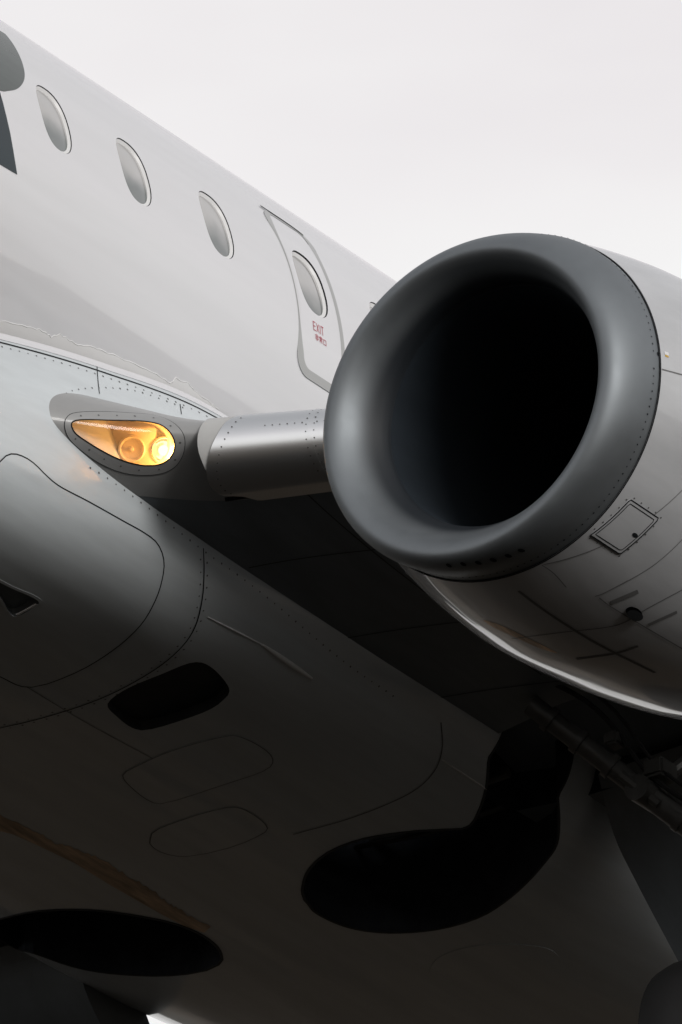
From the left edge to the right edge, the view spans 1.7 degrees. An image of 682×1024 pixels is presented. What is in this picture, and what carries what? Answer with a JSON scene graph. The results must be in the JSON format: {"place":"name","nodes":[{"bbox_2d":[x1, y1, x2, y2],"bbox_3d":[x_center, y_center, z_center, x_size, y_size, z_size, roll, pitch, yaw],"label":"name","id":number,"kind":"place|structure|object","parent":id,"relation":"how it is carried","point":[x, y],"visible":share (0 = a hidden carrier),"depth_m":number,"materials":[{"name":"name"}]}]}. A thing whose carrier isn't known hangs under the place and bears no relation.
{"place":"outdoors","nodes":[
{"label":"outdoors","id":0,"kind":"place"},
{"bbox_2d":[0,20,681,1023],"bbox_3d":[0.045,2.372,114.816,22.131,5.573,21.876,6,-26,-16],"label":"airliner","id":1,"kind":"object","parent":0,"point":[340,632],"visible":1,"depth_m":110.10,"materials":[{"name":"white paint"}]},
{"bbox_2d":[36,85,71,153],"bbox_3d":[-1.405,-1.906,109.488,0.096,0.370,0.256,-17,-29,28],"label":"cabin window","id":2,"kind":"structure","parent":1,"relation":"in","point":[55,121],"depth_m":109.51,"materials":[{"name":"grey glass"}]},
{"bbox_2d":[116,138,151,205],"bbox_3d":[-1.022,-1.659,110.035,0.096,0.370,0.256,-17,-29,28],"label":"cabin window","id":3,"kind":"structure","parent":1,"relation":"in","point":[134,171],"depth_m":110.04,"materials":[{"name":"grey glass"}]},
{"bbox_2d":[198,191,233,258],"bbox_3d":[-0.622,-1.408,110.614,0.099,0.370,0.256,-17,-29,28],"label":"cabin window","id":4,"kind":"structure","parent":1,"relation":"in","point":[217,225],"depth_m":110.64,"materials":[{"name":"grey glass"}]},
{"bbox_2d":[369,302,374,309],"bbox_3d":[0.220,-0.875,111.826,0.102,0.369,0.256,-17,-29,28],"label":"cabin window","id":5,"kind":"structure","parent":1,"relation":"in","point":[371,304],"depth_m":111.89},
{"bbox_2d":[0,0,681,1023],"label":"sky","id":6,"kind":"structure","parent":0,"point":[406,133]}
]}

